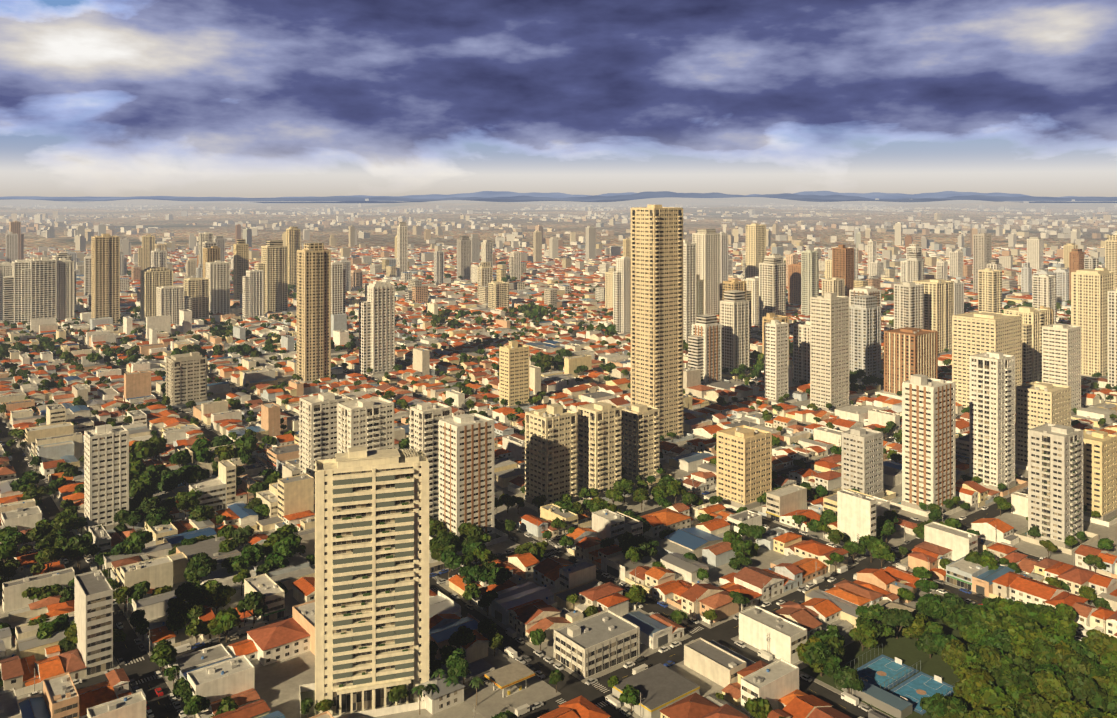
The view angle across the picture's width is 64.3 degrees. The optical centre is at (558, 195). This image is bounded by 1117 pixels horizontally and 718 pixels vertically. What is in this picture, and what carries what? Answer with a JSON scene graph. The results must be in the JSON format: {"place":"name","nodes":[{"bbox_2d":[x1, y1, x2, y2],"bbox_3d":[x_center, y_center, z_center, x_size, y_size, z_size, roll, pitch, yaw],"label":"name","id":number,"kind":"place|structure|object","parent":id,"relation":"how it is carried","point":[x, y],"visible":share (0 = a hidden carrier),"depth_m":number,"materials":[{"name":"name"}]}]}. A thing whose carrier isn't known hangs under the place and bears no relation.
{"place":"outdoors","nodes":[
{"label":"outdoors","id":0,"kind":"place"},
{"bbox_2d":[0,201,1116,717],"bbox_3d":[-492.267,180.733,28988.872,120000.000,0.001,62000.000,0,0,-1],"label":"ground","id":1,"kind":"structure","parent":0,"point":[570,687],"depth_m":581.37,"materials":[{"name":"grey asphalt"}]},
{"bbox_2d":[0,198,1116,714],"bbox_3d":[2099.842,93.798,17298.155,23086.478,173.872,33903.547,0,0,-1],"label":"high-rise buildings","id":2,"kind":"structure","parent":1,"relation":"on","point":[378,498],"depth_m":730.01,"materials":[{"name":"concrete"}]},
{"bbox_2d":[0,255,1116,717],"bbox_3d":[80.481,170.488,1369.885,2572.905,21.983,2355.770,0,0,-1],"label":"trees","id":3,"kind":"object","parent":1,"relation":"on","point":[994,673],"visible":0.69,"depth_m":420.62,"materials":[{"name":"green plant"}]},
{"bbox_2d":[0,280,1116,717],"bbox_3d":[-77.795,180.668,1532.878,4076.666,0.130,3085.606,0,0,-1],"label":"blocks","id":4,"kind":"structure","parent":1,"relation":"on","point":[276,686],"depth_m":415.42,"materials":[{"name":"concrete"}]},
{"bbox_2d":[0,239,1116,717],"bbox_3d":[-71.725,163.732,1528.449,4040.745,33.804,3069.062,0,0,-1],"label":"houses","id":5,"kind":"structure","parent":4,"relation":"on","point":[520,605],"depth_m":497.95,"materials":[{"name":"tile"}]},
{"bbox_2d":[417,609,699,717],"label":"low-rise buildings","id":6,"kind":"structure","parent":4,"relation":"on","point":[601,641],"depth_m":329.69,"materials":[{"name":"concrete"}]},
{"bbox_2d":[26,317,1116,717],"bbox_3d":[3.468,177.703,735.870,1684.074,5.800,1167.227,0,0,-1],"label":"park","id":7,"kind":"structure","parent":4,"relation":"on","point":[900,677],"depth_m":336.05,"materials":[{"name":"plant"}]},
{"bbox_2d":[0,324,1116,717],"bbox_3d":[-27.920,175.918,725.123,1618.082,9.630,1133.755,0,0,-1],"label":"tiled roofs","id":8,"kind":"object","parent":1,"relation":"on","point":[616,704],"visible":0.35,"depth_m":374.82,"materials":[{"name":"tile"}]},
{"bbox_2d":[0,197,1116,223],"bbox_3d":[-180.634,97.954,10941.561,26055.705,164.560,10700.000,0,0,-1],"label":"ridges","id":9,"kind":"object","parent":1,"relation":"on","point":[718,204],"visible":0.75,"depth_m":8866.82,"materials":[{"name":"grey"}]},
{"bbox_2d":[0,191,1116,202],"bbox_3d":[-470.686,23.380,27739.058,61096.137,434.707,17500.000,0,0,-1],"label":"hills","id":10,"kind":"structure","parent":0,"point":[508,196],"depth_m":29139.28,"materials":[{"name":"grey"}]},
{"bbox_2d":[0,0,1116,197],"label":"sky","id":11,"kind":"structure","parent":0,"point":[99,98],"materials":[{"name":"blue"}]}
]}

